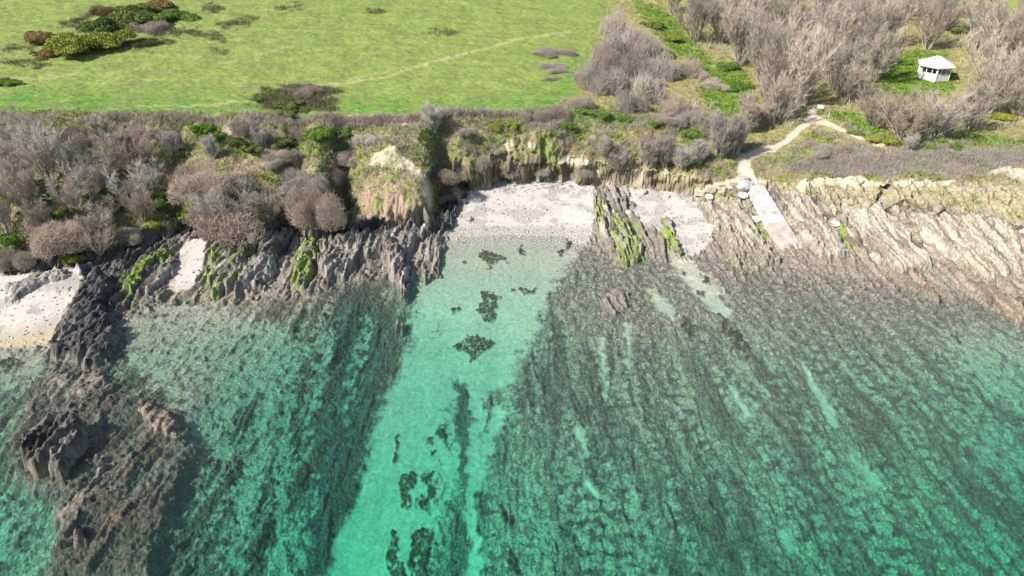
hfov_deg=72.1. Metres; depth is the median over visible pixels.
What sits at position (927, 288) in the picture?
rock outcrop
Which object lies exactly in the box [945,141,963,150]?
leafy bush
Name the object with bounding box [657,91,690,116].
twiggy bush
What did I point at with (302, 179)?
twiggy bush
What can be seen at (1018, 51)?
bare tree
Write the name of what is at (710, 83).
twiggy bush
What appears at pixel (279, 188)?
twiggy bush
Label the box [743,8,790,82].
bare tree
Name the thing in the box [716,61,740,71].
leafy bush
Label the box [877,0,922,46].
bare tree
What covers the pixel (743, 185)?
boulder
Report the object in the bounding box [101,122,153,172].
bare tree
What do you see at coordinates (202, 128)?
leafy bush
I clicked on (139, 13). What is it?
gorse bush
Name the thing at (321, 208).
twiggy bush
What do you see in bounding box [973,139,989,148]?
leafy bush
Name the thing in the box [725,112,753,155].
bare tree
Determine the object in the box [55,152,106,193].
bare tree
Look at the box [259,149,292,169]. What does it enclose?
twiggy bush
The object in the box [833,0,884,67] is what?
bare tree
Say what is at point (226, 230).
twiggy bush
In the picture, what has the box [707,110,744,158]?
bare tree
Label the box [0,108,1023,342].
cliff
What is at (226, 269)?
rock outcrop
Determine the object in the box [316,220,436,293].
rock outcrop
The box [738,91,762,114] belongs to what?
bare tree
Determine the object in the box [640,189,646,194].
boulder
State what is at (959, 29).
leafy bush
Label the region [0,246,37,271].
twiggy bush
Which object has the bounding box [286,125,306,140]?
twiggy bush
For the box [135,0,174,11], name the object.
gorse bush
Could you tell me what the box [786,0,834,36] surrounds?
bare tree
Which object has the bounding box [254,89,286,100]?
gorse bush
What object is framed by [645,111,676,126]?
twiggy bush
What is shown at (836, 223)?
boulder
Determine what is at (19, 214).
leafy bush
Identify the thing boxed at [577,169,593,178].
twiggy bush
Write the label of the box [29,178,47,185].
leafy bush
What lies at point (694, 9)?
bare tree
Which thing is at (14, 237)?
leafy bush
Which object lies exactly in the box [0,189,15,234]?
bare tree
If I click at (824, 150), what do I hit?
twiggy bush
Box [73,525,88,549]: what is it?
rock outcrop
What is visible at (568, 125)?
leafy bush
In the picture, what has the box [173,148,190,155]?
leafy bush
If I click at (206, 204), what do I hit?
bush
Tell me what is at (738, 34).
bare tree
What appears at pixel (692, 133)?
leafy bush
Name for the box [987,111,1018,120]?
leafy bush
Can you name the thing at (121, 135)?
bare tree
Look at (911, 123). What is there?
bare tree
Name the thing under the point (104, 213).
bare tree
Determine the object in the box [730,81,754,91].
leafy bush
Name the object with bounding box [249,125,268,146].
bare tree
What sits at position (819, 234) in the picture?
rock outcrop
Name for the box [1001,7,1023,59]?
bare tree
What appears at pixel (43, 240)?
twiggy bush
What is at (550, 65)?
twiggy bush
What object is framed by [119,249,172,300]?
rock outcrop
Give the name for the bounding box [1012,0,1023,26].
bare tree
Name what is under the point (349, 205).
leafy bush
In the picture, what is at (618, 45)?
twiggy bush
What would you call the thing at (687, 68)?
twiggy bush
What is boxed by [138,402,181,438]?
rock outcrop
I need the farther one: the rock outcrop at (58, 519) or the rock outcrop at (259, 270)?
the rock outcrop at (259, 270)
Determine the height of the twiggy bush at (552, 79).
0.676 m
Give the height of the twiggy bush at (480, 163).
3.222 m
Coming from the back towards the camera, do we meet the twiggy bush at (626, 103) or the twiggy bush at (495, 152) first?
the twiggy bush at (626, 103)
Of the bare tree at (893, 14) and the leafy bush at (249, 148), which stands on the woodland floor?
the bare tree at (893, 14)
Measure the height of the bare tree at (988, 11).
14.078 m
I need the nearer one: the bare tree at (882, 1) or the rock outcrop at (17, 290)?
the rock outcrop at (17, 290)
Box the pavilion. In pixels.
[917,55,955,82]
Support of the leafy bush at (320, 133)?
on the cliff
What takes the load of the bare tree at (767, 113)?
on the woodland floor
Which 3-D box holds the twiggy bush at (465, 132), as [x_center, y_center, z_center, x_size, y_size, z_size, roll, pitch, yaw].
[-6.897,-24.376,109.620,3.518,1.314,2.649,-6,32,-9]
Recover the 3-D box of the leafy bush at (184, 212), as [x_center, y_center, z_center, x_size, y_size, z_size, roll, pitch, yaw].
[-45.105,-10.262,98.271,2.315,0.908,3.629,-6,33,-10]
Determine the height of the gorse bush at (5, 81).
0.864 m
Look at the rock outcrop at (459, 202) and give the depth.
105.46 m
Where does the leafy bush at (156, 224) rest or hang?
on the cliff
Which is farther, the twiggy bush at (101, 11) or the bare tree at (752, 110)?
the twiggy bush at (101, 11)
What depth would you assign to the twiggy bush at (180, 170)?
99.34 m
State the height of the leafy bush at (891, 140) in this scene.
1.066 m
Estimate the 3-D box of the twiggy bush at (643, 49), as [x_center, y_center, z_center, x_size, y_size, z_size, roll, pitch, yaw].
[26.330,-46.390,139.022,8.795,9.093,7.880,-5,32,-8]
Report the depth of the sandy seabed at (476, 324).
77.02 m
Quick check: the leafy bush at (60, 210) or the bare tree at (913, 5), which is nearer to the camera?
the leafy bush at (60, 210)
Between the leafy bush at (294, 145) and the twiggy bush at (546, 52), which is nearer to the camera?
the leafy bush at (294, 145)
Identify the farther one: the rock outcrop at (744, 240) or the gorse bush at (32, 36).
the gorse bush at (32, 36)
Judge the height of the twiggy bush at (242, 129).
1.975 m
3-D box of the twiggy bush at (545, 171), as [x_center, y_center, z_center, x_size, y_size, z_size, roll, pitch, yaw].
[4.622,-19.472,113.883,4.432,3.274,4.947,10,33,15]
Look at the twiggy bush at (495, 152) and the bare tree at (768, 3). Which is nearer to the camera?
the twiggy bush at (495, 152)
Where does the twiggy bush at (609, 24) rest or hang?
on the woodland floor
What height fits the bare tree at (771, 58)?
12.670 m
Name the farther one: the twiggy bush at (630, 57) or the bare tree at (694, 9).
the bare tree at (694, 9)
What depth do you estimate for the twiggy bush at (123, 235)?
94.85 m
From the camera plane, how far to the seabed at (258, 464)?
70.42 m
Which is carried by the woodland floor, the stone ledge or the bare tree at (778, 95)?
the bare tree at (778, 95)
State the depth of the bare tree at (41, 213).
91.46 m
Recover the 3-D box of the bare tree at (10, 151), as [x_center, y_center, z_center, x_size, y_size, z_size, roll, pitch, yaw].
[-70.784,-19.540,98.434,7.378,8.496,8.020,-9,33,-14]
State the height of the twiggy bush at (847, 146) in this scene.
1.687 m
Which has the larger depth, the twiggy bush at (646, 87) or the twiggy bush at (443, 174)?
the twiggy bush at (646, 87)
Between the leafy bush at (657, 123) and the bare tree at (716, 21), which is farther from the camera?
the bare tree at (716, 21)
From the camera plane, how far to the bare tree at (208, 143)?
100.42 m
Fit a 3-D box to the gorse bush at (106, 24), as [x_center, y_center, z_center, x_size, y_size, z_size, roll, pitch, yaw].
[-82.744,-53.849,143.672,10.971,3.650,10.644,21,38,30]
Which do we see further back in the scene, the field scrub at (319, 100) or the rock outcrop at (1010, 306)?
the field scrub at (319, 100)
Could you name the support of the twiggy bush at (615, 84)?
on the woodland floor
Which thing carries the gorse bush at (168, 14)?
on the field
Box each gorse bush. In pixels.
[0,77,22,85]
[23,30,55,43]
[29,49,57,60]
[42,29,136,54]
[75,13,139,32]
[106,4,154,22]
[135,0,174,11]
[149,8,199,21]
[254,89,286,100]
[270,99,303,109]
[274,106,310,116]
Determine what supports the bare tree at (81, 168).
on the cliff
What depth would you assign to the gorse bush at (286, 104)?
113.12 m
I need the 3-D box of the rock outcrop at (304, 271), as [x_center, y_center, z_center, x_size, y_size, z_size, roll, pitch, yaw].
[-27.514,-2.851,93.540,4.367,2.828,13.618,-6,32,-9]
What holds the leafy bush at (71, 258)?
on the cliff
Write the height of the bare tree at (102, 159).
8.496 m
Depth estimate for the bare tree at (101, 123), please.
102.90 m
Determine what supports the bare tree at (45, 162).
on the cliff
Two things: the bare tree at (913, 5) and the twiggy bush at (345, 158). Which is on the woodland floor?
the bare tree at (913, 5)
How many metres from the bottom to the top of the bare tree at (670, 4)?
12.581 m
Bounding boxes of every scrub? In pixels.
[0,0,455,112]
[0,103,1023,248]
[523,116,1023,178]
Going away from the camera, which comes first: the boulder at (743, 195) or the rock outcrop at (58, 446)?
the rock outcrop at (58, 446)
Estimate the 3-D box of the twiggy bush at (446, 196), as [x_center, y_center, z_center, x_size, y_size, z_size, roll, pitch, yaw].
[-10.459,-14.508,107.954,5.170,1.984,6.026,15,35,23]
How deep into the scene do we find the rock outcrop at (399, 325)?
84.88 m
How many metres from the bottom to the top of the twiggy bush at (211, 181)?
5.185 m
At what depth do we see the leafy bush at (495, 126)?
111.63 m
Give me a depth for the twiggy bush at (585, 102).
116.65 m
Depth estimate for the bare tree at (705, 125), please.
112.94 m
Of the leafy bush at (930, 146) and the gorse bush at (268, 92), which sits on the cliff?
the leafy bush at (930, 146)
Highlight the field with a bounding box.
[0,0,1022,119]
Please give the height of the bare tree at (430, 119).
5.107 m
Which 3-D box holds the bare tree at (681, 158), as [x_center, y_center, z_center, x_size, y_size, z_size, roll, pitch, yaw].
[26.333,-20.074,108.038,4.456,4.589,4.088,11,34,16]
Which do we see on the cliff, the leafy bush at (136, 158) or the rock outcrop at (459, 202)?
the leafy bush at (136, 158)
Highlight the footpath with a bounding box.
[737,104,884,192]
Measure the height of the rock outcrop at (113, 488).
1.639 m
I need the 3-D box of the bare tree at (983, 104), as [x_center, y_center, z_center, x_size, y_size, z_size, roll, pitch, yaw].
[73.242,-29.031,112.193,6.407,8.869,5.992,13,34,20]
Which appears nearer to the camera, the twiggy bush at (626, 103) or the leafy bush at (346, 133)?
the leafy bush at (346, 133)
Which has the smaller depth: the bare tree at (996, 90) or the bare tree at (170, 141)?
the bare tree at (170, 141)
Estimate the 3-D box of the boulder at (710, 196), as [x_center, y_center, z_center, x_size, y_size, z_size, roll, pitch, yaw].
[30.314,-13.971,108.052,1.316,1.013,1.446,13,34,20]
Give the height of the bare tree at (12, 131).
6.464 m
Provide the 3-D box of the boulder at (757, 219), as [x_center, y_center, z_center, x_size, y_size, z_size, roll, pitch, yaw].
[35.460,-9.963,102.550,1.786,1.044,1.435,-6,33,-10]
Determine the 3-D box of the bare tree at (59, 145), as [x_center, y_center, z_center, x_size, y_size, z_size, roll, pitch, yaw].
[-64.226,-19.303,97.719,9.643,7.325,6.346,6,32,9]
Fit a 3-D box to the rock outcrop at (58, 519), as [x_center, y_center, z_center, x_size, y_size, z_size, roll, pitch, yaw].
[-37.497,18.650,62.543,4.026,2.877,8.462,10,33,16]
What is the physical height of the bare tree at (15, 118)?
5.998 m
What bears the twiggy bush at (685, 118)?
on the woodland floor
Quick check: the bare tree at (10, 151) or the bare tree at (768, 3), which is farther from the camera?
the bare tree at (768, 3)
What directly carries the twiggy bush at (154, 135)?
on the cliff
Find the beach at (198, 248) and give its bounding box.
[0,172,715,346]
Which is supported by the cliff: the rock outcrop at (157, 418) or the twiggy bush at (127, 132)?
the twiggy bush at (127, 132)
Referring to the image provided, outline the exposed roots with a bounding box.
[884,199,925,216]
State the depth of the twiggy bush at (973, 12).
167.14 m
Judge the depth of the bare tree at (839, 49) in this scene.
126.65 m
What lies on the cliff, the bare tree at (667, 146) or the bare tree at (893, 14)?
the bare tree at (667, 146)
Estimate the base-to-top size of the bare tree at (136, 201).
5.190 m
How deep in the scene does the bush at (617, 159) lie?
110.00 m
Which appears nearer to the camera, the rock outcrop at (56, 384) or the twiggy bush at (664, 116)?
the rock outcrop at (56, 384)
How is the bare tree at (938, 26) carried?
on the woodland floor
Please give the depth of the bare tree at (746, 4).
147.37 m
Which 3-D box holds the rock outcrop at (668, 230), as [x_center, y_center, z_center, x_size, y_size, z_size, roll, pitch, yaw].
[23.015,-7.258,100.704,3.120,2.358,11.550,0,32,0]
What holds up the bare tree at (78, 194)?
on the cliff
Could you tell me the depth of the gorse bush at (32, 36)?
136.18 m
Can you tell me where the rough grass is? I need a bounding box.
[0,0,1023,246]
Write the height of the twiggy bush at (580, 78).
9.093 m
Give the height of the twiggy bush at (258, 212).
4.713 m
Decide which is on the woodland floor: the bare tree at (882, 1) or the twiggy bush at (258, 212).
the bare tree at (882, 1)
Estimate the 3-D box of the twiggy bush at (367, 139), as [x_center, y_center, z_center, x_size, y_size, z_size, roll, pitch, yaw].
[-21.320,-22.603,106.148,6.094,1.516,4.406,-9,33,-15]
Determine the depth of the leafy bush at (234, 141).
102.63 m
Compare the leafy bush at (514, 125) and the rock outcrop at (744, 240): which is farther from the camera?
the leafy bush at (514, 125)
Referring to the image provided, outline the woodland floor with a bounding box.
[577,0,1023,146]
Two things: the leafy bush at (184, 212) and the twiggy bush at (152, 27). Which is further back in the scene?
the twiggy bush at (152, 27)
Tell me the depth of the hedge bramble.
109.52 m
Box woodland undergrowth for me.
[684,0,1023,131]
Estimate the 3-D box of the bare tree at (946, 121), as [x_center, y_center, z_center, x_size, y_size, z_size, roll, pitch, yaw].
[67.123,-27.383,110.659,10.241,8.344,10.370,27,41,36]
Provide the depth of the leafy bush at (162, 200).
97.99 m
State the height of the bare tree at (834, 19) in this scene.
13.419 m
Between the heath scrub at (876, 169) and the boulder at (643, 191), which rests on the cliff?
the heath scrub at (876, 169)
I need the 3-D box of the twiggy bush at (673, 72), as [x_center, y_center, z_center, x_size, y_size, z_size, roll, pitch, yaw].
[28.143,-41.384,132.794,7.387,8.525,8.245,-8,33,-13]
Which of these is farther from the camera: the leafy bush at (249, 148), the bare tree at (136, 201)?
the leafy bush at (249, 148)
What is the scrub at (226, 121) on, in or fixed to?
on the cliff
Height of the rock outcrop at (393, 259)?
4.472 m
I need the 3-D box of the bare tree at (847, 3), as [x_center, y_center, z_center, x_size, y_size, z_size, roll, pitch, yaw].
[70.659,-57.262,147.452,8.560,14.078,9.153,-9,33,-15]
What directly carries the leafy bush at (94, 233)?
on the cliff
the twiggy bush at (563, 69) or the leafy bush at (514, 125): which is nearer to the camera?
the leafy bush at (514, 125)
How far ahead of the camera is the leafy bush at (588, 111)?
114.86 m
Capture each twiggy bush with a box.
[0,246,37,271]
[18,213,92,258]
[55,125,90,148]
[86,4,122,16]
[105,222,143,248]
[109,125,144,144]
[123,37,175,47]
[125,19,170,33]
[145,126,181,140]
[159,159,211,200]
[165,158,248,207]
[180,187,271,249]
[224,121,259,137]
[224,188,289,229]
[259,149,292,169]
[263,173,298,195]
[272,84,325,98]
[279,167,330,199]
[282,181,348,231]
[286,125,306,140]
[327,168,343,186]
[333,147,356,167]
[351,134,386,145]
[429,162,460,184]
[436,185,462,203]
[447,163,477,185]
[457,127,476,135]
[475,156,491,174]
[486,149,504,154]
[499,164,519,178]
[518,108,535,123]
[528,119,545,129]
[531,46,577,57]
[531,162,550,179]
[533,104,571,121]
[539,62,565,73]
[542,77,560,81]
[547,65,568,74]
[560,94,596,109]
[571,55,616,92]
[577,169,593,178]
[582,65,629,97]
[588,27,630,59]
[592,45,621,73]
[597,6,633,40]
[610,46,649,80]
[613,89,650,114]
[620,22,664,49]
[624,71,668,106]
[625,56,662,85]
[630,29,665,63]
[643,47,680,80]
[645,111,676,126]
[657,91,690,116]
[673,105,701,126]
[675,57,709,81]
[698,76,730,91]
[802,136,819,148]
[811,144,838,157]
[826,141,855,153]
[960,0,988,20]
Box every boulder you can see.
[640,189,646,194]
[705,194,713,199]
[737,179,755,191]
[738,191,748,198]
[751,216,760,222]
[830,220,839,226]
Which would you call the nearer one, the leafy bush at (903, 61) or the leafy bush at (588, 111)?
the leafy bush at (588, 111)
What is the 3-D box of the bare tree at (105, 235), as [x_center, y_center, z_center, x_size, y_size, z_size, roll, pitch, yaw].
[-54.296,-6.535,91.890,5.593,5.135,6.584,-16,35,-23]
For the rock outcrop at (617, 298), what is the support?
on the seabed at (258, 464)
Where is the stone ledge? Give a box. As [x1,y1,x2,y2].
[694,175,749,196]
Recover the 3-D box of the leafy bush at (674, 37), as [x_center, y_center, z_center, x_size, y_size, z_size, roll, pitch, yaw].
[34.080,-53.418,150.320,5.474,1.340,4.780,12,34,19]
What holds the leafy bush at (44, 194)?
on the cliff
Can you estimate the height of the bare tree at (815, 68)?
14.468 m
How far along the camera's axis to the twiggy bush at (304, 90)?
118.24 m
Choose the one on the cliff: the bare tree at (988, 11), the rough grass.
the rough grass
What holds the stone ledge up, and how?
on the cliff
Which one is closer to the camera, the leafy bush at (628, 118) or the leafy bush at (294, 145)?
the leafy bush at (294, 145)
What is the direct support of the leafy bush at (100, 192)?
on the cliff
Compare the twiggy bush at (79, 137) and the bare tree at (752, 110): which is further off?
the bare tree at (752, 110)
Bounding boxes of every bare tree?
[0,100,28,134]
[0,118,54,163]
[0,123,32,170]
[0,158,24,205]
[0,159,42,208]
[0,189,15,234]
[5,117,59,183]
[17,197,52,226]
[21,122,75,172]
[35,165,111,214]
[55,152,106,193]
[66,125,119,181]
[69,159,94,186]
[73,194,123,236]
[74,215,118,254]
[83,113,108,136]
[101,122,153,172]
[101,156,152,205]
[104,125,127,152]
[118,182,159,221]
[130,155,163,192]
[156,128,181,160]
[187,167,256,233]
[199,131,219,161]
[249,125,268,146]
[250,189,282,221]
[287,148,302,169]
[419,101,443,132]
[597,134,615,159]
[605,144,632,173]
[636,136,662,168]
[655,130,678,167]
[668,0,681,11]
[671,145,697,171]
[672,0,722,41]
[691,137,711,163]
[694,106,726,139]
[699,0,716,12]
[703,0,754,42]
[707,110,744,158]
[720,0,774,66]
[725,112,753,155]
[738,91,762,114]
[739,0,771,38]
[740,100,764,132]
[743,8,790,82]
[747,38,792,105]
[751,0,779,17]
[755,98,777,126]
[758,64,808,122]
[759,0,809,41]
[768,4,828,67]
[784,23,843,106]
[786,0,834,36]
[796,0,862,64]
[812,0,835,14]
[819,27,872,88]
[829,48,880,100]
[833,0,877,43]
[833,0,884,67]
[848,0,903,41]
[850,81,919,127]
[857,21,912,81]
[869,0,899,15]
[872,83,937,139]
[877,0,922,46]
[901,0,937,15]
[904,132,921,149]
[908,83,979,138]
[912,0,962,49]
[928,0,974,30]
[955,81,995,131]
[959,25,1023,95]
[961,0,1009,50]
[973,74,1023,115]
[976,0,1023,58]
[986,58,1023,115]
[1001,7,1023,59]
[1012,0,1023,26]
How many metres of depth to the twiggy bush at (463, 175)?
109.44 m
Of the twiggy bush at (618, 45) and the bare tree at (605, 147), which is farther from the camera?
the twiggy bush at (618, 45)
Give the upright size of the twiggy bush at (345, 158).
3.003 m
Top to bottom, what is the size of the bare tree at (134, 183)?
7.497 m
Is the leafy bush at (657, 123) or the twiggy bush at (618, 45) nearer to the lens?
the leafy bush at (657, 123)
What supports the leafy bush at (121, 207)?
on the cliff
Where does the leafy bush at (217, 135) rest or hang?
on the cliff
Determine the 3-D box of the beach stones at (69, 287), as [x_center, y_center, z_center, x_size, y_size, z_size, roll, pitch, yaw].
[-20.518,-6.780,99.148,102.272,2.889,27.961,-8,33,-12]
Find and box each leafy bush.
[0,229,30,245]
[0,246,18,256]
[15,204,35,218]
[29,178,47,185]
[36,189,59,200]
[50,204,74,216]
[59,253,86,264]
[72,188,103,204]
[79,228,104,239]
[99,201,123,213]
[131,152,148,163]
[144,219,164,228]
[148,194,174,208]
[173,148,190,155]
[181,209,189,219]
[189,122,215,133]
[199,130,227,139]
[223,135,246,146]
[239,143,263,151]
[270,136,293,147]
[284,142,298,154]
[301,126,332,140]
[334,127,350,136]
[337,198,354,207]
[487,119,504,131]
[505,119,519,128]
[554,121,574,129]
[579,108,593,113]
[595,110,611,118]
[616,115,634,121]
[640,22,664,28]
[646,119,663,125]
[660,34,683,41]
[660,50,675,56]
[682,126,707,139]
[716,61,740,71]
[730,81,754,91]
[846,130,864,135]
[865,134,881,141]
[879,135,903,145]
[899,59,913,64]
[920,142,943,148]
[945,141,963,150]
[950,26,968,33]
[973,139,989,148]
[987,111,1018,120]
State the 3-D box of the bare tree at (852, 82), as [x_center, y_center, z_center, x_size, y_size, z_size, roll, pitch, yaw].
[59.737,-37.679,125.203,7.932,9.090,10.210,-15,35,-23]
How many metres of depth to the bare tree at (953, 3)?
155.27 m
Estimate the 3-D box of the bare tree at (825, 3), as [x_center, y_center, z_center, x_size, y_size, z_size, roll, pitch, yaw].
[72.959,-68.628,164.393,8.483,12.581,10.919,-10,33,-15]
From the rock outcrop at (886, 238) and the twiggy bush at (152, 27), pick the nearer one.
the rock outcrop at (886, 238)
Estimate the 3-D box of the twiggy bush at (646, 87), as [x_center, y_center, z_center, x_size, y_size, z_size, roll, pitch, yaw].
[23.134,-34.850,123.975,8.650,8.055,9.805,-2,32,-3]
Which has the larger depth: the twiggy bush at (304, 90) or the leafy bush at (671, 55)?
the leafy bush at (671, 55)
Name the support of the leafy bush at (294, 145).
on the cliff
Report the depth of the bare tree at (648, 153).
108.81 m
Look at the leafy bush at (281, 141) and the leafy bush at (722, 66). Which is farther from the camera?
the leafy bush at (722, 66)
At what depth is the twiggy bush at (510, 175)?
112.28 m
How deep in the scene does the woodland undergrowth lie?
134.01 m
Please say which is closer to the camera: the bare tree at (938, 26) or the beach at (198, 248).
the beach at (198, 248)
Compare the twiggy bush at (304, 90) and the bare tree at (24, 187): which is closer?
the bare tree at (24, 187)
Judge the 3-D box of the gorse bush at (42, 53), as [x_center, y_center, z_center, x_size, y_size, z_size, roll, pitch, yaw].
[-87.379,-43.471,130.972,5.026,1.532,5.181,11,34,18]
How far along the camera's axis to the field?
132.89 m
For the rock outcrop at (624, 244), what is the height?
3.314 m
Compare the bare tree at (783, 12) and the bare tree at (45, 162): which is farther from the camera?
the bare tree at (783, 12)
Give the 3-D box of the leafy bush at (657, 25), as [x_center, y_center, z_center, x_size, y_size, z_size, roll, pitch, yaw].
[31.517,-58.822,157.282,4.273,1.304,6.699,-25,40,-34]
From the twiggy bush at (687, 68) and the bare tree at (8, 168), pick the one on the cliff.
the bare tree at (8, 168)
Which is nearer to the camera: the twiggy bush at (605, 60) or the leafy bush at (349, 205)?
the leafy bush at (349, 205)
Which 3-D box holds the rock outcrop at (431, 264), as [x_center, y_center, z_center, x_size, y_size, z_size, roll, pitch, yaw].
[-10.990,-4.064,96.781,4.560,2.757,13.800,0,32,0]
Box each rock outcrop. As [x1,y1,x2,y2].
[3,269,70,302]
[20,410,90,483]
[36,369,113,402]
[46,268,124,370]
[50,461,115,538]
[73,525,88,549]
[107,475,118,492]
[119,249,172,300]
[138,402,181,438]
[142,255,178,298]
[203,237,256,300]
[234,229,287,302]
[290,238,318,294]
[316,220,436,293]
[381,236,410,304]
[395,319,407,340]
[417,232,446,285]
[439,196,466,235]
[594,194,646,267]
[599,286,629,315]
[660,216,683,255]
[697,200,780,271]
[770,191,849,264]
[846,200,934,275]
[907,211,1023,285]
[909,266,941,313]
[960,279,1023,325]
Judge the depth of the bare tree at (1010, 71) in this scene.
118.11 m
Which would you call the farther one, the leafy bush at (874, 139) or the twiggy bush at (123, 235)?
the leafy bush at (874, 139)
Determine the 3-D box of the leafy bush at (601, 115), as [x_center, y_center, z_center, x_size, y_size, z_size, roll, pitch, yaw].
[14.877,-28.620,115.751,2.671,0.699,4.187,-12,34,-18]
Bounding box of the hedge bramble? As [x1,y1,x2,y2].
[5,104,519,131]
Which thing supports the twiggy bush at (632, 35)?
on the woodland floor
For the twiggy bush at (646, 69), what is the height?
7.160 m
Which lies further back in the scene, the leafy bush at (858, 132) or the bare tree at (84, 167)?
the leafy bush at (858, 132)
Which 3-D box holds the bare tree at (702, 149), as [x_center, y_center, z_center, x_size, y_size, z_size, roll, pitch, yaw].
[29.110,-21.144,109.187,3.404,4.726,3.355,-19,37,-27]
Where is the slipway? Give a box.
[748,185,801,250]
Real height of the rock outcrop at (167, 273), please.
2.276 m
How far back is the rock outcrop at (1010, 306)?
86.67 m
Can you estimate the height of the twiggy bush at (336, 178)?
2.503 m
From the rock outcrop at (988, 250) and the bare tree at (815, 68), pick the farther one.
the bare tree at (815, 68)
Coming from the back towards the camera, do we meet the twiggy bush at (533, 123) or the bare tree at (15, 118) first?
the twiggy bush at (533, 123)
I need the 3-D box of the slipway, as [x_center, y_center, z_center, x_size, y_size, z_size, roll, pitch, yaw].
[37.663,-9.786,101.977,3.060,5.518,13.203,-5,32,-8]
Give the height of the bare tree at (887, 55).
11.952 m
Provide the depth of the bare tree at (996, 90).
116.69 m
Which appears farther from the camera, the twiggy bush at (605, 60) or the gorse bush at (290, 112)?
the twiggy bush at (605, 60)
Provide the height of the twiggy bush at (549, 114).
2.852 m
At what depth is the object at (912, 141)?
109.17 m
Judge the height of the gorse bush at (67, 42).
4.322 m
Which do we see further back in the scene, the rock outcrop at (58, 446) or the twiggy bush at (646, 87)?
the twiggy bush at (646, 87)
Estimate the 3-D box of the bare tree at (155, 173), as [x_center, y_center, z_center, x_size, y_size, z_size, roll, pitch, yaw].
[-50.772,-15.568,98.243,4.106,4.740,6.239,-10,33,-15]
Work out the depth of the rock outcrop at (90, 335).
80.61 m
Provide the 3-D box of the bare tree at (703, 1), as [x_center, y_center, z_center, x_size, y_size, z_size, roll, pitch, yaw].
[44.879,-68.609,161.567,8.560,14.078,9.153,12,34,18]
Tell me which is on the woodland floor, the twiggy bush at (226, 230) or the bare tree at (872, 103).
the bare tree at (872, 103)
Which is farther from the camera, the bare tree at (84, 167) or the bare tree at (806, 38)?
the bare tree at (806, 38)
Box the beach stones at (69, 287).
[0,178,713,346]
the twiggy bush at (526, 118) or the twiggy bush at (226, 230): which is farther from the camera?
the twiggy bush at (526, 118)
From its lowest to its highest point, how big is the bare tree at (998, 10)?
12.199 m
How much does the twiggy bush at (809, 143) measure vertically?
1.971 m
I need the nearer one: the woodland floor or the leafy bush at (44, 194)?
the leafy bush at (44, 194)
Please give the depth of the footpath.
113.86 m
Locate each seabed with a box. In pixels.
[0,242,1023,575]
[325,234,882,575]

